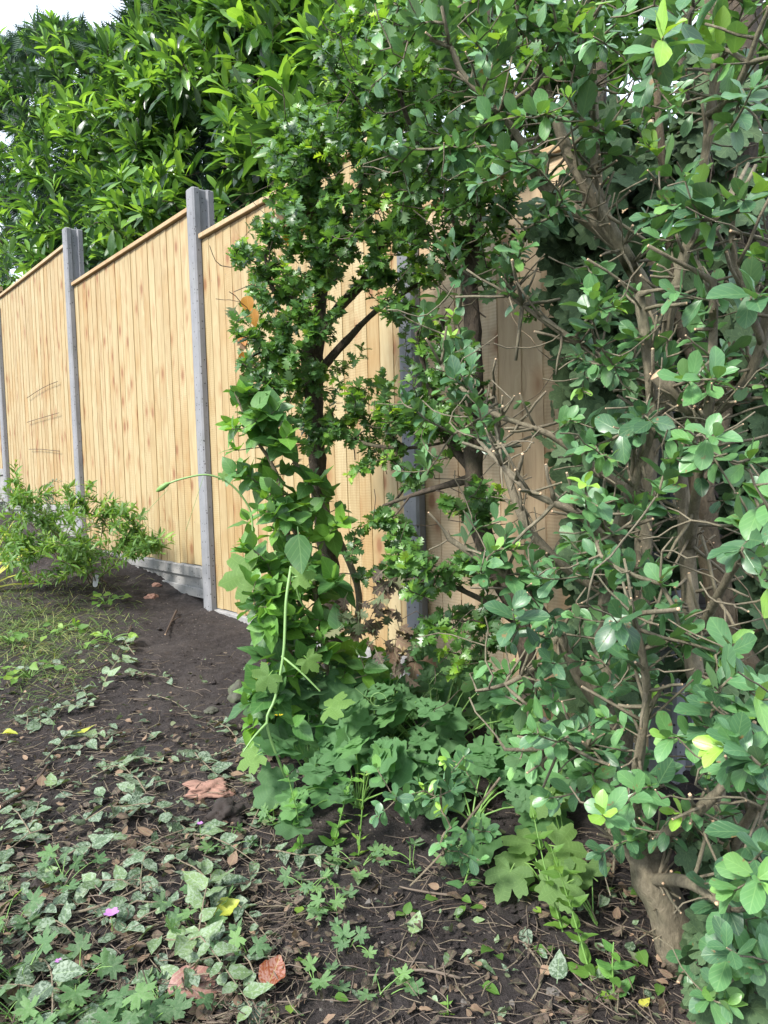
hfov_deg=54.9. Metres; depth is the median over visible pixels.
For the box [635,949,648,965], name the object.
fallen leaf
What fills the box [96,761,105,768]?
fallen leaf
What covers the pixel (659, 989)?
fallen leaf
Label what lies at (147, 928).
fallen leaf
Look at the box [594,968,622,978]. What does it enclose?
fallen leaf
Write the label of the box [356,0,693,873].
privet shrub
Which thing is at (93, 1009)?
fallen leaf
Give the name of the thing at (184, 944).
leafy cutting
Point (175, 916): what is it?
cranesbill plant
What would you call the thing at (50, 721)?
leafy cutting
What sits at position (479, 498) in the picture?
hawthorn tree
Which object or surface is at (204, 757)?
leafy cutting
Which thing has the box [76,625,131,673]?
fallen twig
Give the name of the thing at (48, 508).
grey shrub
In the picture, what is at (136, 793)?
leafy cutting
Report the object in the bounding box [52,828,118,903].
leafy cutting
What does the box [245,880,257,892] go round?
fallen leaf
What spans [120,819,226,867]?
leafy cutting
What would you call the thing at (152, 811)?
fallen leaf
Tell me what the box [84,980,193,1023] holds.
cranesbill plant
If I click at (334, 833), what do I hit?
willowherb
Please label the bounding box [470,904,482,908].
fallen leaf
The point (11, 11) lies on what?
sky
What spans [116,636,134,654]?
leafy cutting
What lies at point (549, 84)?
beech tree
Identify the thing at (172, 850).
fallen leaf
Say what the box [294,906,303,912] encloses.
fallen leaf
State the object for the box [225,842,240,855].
fallen leaf
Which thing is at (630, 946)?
green litter
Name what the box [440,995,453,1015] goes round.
willowherb
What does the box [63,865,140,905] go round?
leafy cutting
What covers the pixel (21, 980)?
leafy cutting
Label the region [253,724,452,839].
celandine plant
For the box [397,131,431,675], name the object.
concrete fence post
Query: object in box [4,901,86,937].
leafy cutting
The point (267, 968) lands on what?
fallen leaf
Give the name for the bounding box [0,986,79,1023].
cranesbill plant
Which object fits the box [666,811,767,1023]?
ivy plant
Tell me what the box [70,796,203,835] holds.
leafy cutting
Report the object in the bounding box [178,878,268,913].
leafy cutting
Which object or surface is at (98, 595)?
weed
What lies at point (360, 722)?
celandine plant
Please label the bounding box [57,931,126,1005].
cranesbill plant
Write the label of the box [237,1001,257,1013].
fallen leaf
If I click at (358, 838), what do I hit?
willowherb
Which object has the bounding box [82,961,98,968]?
fallen leaf
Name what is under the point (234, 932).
cranesbill plant
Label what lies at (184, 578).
gravel board
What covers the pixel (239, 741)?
leafy cutting
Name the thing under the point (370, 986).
fallen leaf
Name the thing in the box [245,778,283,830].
leafy cutting
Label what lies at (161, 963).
fallen leaf
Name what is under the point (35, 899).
cranesbill plant
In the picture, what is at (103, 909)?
fallen leaf
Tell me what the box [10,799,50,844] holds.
leafy cutting
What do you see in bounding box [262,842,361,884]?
leafy cutting
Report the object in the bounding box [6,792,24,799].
fallen leaf
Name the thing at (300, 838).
willowherb
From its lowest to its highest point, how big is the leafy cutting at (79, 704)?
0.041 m
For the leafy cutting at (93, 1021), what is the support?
on the ground at (176, 654)
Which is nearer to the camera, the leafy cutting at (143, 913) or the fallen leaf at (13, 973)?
the fallen leaf at (13, 973)
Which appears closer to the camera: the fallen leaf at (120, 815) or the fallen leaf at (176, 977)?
the fallen leaf at (176, 977)
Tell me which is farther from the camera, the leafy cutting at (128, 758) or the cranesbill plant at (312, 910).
the leafy cutting at (128, 758)
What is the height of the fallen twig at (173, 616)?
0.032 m
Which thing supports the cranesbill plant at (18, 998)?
on the ground at (176, 654)
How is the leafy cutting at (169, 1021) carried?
on the ground at (176, 654)
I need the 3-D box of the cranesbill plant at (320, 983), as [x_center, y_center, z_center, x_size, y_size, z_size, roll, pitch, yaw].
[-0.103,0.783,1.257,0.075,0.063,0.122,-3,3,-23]
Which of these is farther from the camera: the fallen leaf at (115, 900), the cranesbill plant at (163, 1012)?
the fallen leaf at (115, 900)
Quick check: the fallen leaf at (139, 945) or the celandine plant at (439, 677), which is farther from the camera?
the celandine plant at (439, 677)
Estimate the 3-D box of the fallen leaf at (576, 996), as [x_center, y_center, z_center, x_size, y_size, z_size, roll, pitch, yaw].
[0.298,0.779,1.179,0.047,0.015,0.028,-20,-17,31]
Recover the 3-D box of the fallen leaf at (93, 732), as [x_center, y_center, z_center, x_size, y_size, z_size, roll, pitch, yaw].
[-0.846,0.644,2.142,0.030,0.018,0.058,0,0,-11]
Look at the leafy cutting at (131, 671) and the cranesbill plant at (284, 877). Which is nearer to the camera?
the cranesbill plant at (284, 877)
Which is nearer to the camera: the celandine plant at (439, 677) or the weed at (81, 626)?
the celandine plant at (439, 677)
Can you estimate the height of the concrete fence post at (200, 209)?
2.287 m
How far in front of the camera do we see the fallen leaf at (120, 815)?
1.72 m
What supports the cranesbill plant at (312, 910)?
on the ground at (176, 654)
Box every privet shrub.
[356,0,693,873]
[415,258,767,1023]
[603,0,767,991]
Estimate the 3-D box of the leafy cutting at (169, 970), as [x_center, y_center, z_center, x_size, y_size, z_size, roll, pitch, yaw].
[-0.344,0.790,1.266,0.225,0.053,0.087,-3,4,-29]
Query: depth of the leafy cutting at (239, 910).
1.41 m
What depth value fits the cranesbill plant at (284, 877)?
1.48 m
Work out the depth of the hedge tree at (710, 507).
1.43 m
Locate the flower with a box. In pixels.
[103,907,118,930]
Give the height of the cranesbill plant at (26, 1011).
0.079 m
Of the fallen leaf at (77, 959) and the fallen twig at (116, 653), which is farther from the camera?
the fallen twig at (116, 653)
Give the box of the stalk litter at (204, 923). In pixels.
[0,643,745,1023]
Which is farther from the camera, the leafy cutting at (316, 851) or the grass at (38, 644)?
the grass at (38, 644)
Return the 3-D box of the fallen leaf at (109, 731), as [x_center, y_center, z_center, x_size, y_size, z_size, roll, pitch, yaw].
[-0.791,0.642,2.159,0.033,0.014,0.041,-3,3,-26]
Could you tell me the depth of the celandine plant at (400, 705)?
1.82 m
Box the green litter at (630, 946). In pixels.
[0,644,653,1023]
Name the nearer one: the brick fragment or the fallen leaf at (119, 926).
the fallen leaf at (119, 926)
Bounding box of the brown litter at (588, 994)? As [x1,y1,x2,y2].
[0,642,729,1023]
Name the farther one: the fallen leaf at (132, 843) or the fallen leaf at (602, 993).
the fallen leaf at (132, 843)
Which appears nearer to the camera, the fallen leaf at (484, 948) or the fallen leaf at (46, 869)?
the fallen leaf at (484, 948)
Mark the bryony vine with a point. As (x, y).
(297, 551)
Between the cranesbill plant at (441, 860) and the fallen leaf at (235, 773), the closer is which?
the cranesbill plant at (441, 860)
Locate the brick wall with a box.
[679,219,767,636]
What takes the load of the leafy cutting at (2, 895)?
on the ground at (176, 654)
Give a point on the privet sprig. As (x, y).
(451, 851)
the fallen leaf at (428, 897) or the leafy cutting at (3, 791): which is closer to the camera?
the fallen leaf at (428, 897)
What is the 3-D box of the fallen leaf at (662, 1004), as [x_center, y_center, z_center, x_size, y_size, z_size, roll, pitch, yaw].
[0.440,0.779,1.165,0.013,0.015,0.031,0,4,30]
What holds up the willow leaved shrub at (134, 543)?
on the ground at (176, 654)
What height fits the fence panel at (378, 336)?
1.803 m
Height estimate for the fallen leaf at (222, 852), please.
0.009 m
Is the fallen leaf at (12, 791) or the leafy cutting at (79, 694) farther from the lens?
the leafy cutting at (79, 694)
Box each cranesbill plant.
[0,886,45,932]
[0,924,72,982]
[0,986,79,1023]
[0,989,27,1020]
[10,987,115,1023]
[35,843,109,892]
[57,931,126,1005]
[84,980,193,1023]
[113,968,218,1023]
[152,875,235,933]
[198,821,258,853]
[207,918,271,962]
[257,803,279,824]
[277,866,333,895]
[294,952,350,994]
[306,880,358,920]
[323,840,385,878]
[329,916,376,958]
[356,963,426,1000]
[379,837,424,873]
[432,835,466,866]
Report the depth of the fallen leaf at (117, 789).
1.83 m
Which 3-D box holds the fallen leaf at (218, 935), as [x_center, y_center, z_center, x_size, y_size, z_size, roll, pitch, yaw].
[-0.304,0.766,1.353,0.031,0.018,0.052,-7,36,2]
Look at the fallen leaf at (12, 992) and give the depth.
1.24 m
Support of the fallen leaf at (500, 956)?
on the ground at (176, 654)
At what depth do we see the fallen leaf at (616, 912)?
1.35 m
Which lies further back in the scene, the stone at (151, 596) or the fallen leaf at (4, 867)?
the stone at (151, 596)
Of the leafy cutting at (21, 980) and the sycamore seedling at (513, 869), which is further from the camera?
the sycamore seedling at (513, 869)
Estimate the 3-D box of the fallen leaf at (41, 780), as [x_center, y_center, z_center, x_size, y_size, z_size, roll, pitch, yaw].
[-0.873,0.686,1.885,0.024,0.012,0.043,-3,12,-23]
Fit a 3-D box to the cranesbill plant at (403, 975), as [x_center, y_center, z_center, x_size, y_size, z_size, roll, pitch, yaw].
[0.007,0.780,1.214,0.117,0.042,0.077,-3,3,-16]
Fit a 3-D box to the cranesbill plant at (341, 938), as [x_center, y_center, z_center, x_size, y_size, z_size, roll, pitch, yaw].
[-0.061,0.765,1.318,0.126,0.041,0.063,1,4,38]
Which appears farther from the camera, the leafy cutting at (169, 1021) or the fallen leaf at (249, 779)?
the fallen leaf at (249, 779)
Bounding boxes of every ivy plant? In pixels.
[517,61,676,759]
[653,43,767,829]
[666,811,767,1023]
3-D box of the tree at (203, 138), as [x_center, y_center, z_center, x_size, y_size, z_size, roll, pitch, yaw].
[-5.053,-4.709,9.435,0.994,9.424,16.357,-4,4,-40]
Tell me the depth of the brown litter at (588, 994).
1.34 m
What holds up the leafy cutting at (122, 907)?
on the ground at (176, 654)
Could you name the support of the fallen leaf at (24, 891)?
on the ground at (176, 654)
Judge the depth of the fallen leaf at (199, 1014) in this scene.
1.19 m
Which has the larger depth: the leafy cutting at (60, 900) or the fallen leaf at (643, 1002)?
the leafy cutting at (60, 900)
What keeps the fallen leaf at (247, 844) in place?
on the ground at (176, 654)
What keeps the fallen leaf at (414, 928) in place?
on the ground at (176, 654)
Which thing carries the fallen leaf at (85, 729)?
on the leafy cutting at (65, 735)
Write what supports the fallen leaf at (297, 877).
on the ground at (176, 654)
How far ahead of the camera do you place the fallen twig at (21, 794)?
1.84 m
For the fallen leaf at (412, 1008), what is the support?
on the ground at (176, 654)
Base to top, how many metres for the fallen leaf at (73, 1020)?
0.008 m
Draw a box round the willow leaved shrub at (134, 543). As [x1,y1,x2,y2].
[0,460,175,587]
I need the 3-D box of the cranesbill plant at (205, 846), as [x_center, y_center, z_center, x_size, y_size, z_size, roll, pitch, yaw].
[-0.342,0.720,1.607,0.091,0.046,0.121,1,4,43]
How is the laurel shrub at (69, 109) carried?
on the ground at (176, 654)
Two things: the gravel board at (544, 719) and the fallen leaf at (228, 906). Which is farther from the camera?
the gravel board at (544, 719)
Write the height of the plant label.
0.092 m
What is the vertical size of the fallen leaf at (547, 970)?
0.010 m
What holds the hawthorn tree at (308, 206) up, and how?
on the ground at (176, 654)
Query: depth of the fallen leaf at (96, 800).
1.79 m
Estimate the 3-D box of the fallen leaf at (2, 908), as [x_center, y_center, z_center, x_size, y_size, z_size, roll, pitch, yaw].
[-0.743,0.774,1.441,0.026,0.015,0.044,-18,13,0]
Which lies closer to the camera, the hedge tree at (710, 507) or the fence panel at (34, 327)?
the hedge tree at (710, 507)
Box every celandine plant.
[243,663,382,724]
[253,663,357,791]
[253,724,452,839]
[293,647,470,766]
[320,667,543,792]
[323,645,478,731]
[394,758,573,863]
[407,705,587,796]
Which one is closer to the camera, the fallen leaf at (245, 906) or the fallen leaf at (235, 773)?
the fallen leaf at (245, 906)
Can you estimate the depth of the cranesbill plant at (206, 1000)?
1.20 m
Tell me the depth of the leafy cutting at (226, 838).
1.60 m
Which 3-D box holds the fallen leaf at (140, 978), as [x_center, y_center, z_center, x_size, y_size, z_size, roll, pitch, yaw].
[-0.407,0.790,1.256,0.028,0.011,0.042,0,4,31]
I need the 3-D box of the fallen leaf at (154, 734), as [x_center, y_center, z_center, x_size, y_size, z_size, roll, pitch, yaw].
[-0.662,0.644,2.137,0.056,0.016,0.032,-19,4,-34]
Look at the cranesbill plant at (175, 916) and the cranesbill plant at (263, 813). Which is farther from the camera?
the cranesbill plant at (263, 813)
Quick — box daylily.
[0,521,56,586]
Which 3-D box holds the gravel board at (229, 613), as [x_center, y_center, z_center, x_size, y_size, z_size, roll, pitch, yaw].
[-0.352,0.588,3.095,0.042,0.196,1.464,-4,4,-40]
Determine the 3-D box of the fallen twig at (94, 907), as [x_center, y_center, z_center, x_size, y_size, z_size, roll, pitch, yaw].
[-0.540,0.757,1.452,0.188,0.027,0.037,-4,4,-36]
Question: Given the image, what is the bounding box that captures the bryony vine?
[144,390,386,777]
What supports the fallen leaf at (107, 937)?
on the ground at (176, 654)
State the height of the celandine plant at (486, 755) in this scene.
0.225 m
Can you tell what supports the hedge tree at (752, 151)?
on the ground at (176, 654)
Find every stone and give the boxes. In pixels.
[143,593,158,598]
[227,680,242,702]
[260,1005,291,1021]
[546,985,561,995]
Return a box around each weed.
[0,630,28,643]
[0,659,64,684]
[29,618,88,640]
[83,629,138,647]
[92,591,131,606]
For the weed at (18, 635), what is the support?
on the ground at (176, 654)
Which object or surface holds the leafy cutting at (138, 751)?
on the ground at (176, 654)
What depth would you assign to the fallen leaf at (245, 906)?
1.42 m
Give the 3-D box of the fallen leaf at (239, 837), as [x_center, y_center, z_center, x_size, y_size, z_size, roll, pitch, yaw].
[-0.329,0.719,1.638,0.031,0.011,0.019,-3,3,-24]
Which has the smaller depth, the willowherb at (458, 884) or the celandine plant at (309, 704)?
the willowherb at (458, 884)
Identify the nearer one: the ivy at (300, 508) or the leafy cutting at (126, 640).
the ivy at (300, 508)
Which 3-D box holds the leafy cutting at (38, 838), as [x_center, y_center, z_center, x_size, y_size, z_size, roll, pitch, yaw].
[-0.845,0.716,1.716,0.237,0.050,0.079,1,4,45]
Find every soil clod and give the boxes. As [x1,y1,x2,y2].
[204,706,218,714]
[204,797,245,824]
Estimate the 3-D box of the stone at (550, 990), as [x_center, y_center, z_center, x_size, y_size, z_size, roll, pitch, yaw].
[0.275,0.780,1.201,0.028,0.015,0.025,-1,3,18]
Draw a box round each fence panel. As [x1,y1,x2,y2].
[0,244,75,504]
[0,286,2,468]
[71,208,201,565]
[198,130,407,656]
[418,119,655,746]
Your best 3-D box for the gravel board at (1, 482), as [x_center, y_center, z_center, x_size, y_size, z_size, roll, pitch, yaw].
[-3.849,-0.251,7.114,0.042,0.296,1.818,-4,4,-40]
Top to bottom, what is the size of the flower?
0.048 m
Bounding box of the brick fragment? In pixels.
[152,582,161,586]
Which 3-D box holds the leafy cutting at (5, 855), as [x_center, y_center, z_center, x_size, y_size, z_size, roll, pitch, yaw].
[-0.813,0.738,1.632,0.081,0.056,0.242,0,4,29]
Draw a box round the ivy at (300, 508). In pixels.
[215,375,387,747]
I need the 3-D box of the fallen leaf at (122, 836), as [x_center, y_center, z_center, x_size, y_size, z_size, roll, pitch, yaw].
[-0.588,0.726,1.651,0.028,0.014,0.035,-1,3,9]
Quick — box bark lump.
[182,777,235,800]
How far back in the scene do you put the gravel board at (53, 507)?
5.42 m
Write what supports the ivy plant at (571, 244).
on the ground at (176, 654)
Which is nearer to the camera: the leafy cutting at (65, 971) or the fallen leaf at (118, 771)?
the leafy cutting at (65, 971)
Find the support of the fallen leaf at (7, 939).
on the ground at (176, 654)
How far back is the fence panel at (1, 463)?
6.55 m
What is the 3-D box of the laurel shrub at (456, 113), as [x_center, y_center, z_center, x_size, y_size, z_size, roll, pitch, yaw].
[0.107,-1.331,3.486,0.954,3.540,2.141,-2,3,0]
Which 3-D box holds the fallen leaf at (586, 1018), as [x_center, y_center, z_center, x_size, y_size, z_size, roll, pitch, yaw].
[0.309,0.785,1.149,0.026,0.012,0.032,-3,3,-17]
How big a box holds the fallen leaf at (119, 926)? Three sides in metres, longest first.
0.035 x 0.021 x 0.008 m
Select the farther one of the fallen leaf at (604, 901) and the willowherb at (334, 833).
the willowherb at (334, 833)
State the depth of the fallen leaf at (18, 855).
1.60 m
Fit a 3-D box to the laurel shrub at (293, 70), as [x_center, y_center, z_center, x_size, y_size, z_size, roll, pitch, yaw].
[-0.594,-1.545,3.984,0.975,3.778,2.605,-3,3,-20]
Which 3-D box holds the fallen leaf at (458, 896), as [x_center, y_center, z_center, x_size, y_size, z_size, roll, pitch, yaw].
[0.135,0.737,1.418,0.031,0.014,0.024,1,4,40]
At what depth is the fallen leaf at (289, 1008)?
1.18 m
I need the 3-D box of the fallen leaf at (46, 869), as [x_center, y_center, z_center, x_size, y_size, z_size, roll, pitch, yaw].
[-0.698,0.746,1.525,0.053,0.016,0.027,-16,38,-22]
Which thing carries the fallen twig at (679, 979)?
on the ground at (176, 654)
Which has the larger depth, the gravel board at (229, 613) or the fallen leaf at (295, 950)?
the gravel board at (229, 613)
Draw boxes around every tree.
[0,0,435,283]
[209,0,511,686]
[316,0,569,790]
[424,0,767,262]
[496,0,767,697]
[571,0,767,405]
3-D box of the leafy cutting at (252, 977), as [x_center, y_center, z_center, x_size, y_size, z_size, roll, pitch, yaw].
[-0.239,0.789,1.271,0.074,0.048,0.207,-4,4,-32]
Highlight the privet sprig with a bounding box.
[360,747,501,886]
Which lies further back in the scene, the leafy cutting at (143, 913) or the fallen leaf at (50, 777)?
the fallen leaf at (50, 777)
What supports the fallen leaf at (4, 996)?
on the ground at (176, 654)
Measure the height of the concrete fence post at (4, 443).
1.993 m
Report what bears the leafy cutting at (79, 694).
on the ground at (176, 654)
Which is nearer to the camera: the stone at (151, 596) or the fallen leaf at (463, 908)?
the fallen leaf at (463, 908)
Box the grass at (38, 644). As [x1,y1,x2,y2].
[0,569,148,726]
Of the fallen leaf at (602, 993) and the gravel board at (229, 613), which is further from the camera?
the gravel board at (229, 613)
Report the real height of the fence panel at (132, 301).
1.762 m
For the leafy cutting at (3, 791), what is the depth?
1.87 m
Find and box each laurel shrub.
[0,0,162,503]
[81,0,242,261]
[172,0,373,223]
[323,0,498,191]
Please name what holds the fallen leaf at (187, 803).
on the ground at (176, 654)
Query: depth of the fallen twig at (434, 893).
1.43 m
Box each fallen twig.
[0,763,56,808]
[57,877,157,917]
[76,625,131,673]
[165,610,180,634]
[368,942,460,979]
[399,869,456,895]
[524,942,553,1000]
[676,971,683,983]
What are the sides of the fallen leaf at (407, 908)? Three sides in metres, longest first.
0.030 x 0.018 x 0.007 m
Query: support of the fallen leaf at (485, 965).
on the ground at (176, 654)
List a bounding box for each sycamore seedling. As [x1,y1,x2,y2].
[483,822,587,904]
[529,770,568,829]
[534,856,609,925]
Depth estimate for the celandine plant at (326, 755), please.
1.75 m
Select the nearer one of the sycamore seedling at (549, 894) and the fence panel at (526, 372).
the sycamore seedling at (549, 894)
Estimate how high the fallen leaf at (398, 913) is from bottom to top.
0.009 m
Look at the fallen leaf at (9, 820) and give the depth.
1.72 m
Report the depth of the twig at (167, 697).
2.34 m
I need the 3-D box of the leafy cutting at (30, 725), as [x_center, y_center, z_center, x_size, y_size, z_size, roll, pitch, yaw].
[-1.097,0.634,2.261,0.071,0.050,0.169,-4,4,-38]
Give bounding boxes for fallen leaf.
[0,864,17,871]
[0,874,12,887]
[0,901,9,916]
[0,968,18,977]
[0,988,12,1004]
[1,937,14,944]
[2,728,17,733]
[2,811,17,825]
[3,789,21,795]
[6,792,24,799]
[7,852,23,861]
[7,985,18,998]
[18,887,28,902]
[33,866,57,881]
[37,774,46,786]
[44,773,57,786]
[53,779,70,786]
[55,791,72,798]
[59,1013,80,1023]
[75,725,93,732]
[75,952,85,963]
[75,1002,98,1019]
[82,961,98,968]
[86,729,96,738]
[94,786,105,796]
[94,798,102,804]
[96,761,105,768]
[96,906,106,916]
[98,932,115,942]
[102,948,116,955]
[106,896,129,908]
[107,729,117,734]
[111,787,120,794]
[112,832,127,840]
[112,919,126,931]
[114,769,123,775]
[116,812,129,818]
[121,931,131,942]
[126,838,136,848]
[130,970,155,984]
[134,941,146,952]
[137,827,152,835]
[139,924,154,939]
[145,809,157,814]
[147,731,161,740]
[154,953,167,965]
[158,964,216,998]
[160,841,172,849]
[166,821,177,831]
[170,848,177,854]
[175,923,185,929]
[182,800,194,806]
[195,999,215,1020]
[213,923,224,940]
[214,897,239,915]
[215,849,228,854]
[215,990,233,1001]
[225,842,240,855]
[227,851,237,865]
[231,770,243,775]
[233,833,242,840]
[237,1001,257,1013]
[240,774,255,784]
[242,903,256,908]
[243,834,256,847]
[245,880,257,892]
[248,823,262,827]
[258,954,284,993]
[285,1005,294,1013]
[291,947,300,953]
[293,875,309,882]
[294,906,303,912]
[322,1014,334,1023]
[335,992,347,1001]
[359,977,379,989]
[396,911,405,915]
[403,902,411,913]
[407,911,422,935]
[407,1002,415,1013]
[423,894,437,900]
[440,961,453,971]
[444,891,461,898]
[456,904,466,917]
[462,894,470,902]
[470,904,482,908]
[472,959,495,974]
[479,980,499,994]
[481,944,494,953]
[493,953,503,959]
[519,928,532,948]
[529,884,537,892]
[533,906,540,912]
[533,944,546,956]
[538,911,549,917]
[540,965,549,974]
[548,949,567,981]
[562,993,580,1002]
[575,1010,589,1023]
[590,976,604,986]
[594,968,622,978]
[598,894,609,906]
[600,991,609,998]
[612,907,620,920]
[630,888,636,894]
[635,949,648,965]
[638,998,649,1006]
[654,983,664,995]
[659,998,667,1011]
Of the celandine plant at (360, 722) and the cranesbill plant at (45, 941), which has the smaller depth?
the cranesbill plant at (45, 941)
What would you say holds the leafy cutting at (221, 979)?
on the ground at (176, 654)
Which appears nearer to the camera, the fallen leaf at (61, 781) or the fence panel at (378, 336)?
the fallen leaf at (61, 781)
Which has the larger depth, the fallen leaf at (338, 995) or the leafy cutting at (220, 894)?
the leafy cutting at (220, 894)
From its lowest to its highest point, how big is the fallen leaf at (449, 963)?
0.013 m
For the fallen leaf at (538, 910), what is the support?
on the ground at (176, 654)
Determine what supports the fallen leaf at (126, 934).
on the ground at (176, 654)
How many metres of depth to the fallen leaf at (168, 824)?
1.68 m
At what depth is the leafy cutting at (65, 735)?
2.10 m
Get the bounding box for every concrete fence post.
[0,312,12,510]
[62,227,86,535]
[186,187,216,610]
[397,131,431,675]
[647,265,694,783]
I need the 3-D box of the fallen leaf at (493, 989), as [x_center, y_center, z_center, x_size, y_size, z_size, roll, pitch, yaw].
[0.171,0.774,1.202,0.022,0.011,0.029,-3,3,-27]
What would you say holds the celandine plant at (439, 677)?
on the ground at (176, 654)
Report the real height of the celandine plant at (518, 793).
0.157 m
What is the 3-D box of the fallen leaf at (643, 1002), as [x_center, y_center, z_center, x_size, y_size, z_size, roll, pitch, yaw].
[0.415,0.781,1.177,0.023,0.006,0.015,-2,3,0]
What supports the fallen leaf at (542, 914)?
on the ground at (176, 654)
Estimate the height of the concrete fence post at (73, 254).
2.340 m
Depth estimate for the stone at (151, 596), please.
3.73 m
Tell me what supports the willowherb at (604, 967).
on the ground at (176, 654)
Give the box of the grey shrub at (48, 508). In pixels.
[0,472,97,557]
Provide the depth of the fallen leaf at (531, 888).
1.43 m
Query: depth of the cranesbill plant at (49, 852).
1.53 m
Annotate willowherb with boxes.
[278,764,311,853]
[318,776,360,846]
[349,772,369,855]
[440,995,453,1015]
[446,829,486,888]
[523,806,570,931]
[540,841,611,980]
[595,939,635,1001]
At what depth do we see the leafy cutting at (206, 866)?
1.51 m
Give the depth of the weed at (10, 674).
2.61 m
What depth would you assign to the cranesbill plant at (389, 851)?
1.55 m
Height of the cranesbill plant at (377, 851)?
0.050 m
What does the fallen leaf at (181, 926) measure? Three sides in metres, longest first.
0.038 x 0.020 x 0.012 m
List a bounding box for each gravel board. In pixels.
[0,469,4,501]
[9,503,77,536]
[103,550,202,597]
[214,608,408,676]
[541,717,648,767]
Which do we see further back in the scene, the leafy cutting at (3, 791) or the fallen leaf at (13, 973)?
the leafy cutting at (3, 791)
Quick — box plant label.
[93,575,98,586]
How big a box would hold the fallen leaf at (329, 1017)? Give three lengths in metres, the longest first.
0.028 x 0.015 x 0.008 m
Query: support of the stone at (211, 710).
on the ground at (176, 654)
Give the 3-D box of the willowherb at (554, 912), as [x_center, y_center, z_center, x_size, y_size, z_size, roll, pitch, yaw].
[0.299,0.653,1.337,0.105,0.204,0.052,1,4,44]
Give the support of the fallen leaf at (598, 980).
on the ground at (176, 654)
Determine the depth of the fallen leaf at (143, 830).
1.66 m
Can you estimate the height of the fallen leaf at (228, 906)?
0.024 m
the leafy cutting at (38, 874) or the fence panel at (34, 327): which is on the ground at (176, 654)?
the leafy cutting at (38, 874)
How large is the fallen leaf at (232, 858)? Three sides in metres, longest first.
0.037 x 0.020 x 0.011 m
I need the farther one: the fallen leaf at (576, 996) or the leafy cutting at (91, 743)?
the leafy cutting at (91, 743)
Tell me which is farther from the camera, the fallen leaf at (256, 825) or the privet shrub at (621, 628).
the fallen leaf at (256, 825)
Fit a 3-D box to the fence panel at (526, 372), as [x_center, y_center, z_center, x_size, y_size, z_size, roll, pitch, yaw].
[0.408,-0.196,2.152,0.062,1.591,0.840,-4,4,-40]
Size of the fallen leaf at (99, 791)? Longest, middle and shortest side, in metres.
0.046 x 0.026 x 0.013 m
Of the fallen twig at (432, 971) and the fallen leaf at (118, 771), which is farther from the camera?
the fallen leaf at (118, 771)
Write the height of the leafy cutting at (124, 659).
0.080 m
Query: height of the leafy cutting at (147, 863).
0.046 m
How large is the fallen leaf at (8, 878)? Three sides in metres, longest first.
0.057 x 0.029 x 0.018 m
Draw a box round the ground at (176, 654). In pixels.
[0,502,762,1023]
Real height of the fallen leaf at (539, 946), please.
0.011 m
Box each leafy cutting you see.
[0,788,7,793]
[0,803,50,847]
[0,819,69,862]
[0,888,19,899]
[0,966,72,1007]
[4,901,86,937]
[5,659,63,674]
[5,841,92,890]
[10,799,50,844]
[13,889,96,935]
[14,711,41,730]
[19,953,86,1023]
[24,705,55,732]
[33,700,95,718]
[38,729,84,767]
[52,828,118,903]
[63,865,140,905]
[64,723,117,762]
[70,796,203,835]
[71,685,97,702]
[77,976,134,1023]
[83,746,178,782]
[89,893,168,926]
[93,753,165,766]
[101,654,138,690]
[106,760,154,791]
[115,668,172,684]
[115,890,207,938]
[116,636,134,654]
[116,780,146,819]
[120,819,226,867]
[120,936,239,1021]
[123,843,163,902]
[127,998,174,1023]
[147,926,273,1023]
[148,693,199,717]
[161,847,237,897]
[163,956,257,989]
[177,749,235,778]
[178,861,234,968]
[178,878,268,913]
[184,824,276,880]
[207,717,237,737]
[209,873,281,954]
[211,736,260,757]
[211,940,275,1023]
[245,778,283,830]
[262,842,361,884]
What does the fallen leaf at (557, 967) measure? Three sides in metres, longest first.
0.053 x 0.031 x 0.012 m
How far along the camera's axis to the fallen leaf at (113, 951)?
1.31 m
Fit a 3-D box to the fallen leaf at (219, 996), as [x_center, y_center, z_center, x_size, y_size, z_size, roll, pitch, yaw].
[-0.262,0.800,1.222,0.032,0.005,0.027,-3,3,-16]
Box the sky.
[0,0,764,280]
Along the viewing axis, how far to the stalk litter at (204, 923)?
1.39 m
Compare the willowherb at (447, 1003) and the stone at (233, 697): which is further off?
the stone at (233, 697)
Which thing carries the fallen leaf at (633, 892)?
on the ground at (176, 654)
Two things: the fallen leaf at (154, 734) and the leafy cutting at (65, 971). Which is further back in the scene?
the fallen leaf at (154, 734)
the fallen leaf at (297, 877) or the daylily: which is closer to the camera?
the fallen leaf at (297, 877)
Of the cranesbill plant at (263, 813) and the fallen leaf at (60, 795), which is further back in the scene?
the fallen leaf at (60, 795)
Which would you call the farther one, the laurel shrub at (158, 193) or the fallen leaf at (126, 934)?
the laurel shrub at (158, 193)
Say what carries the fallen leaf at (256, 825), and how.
on the ground at (176, 654)

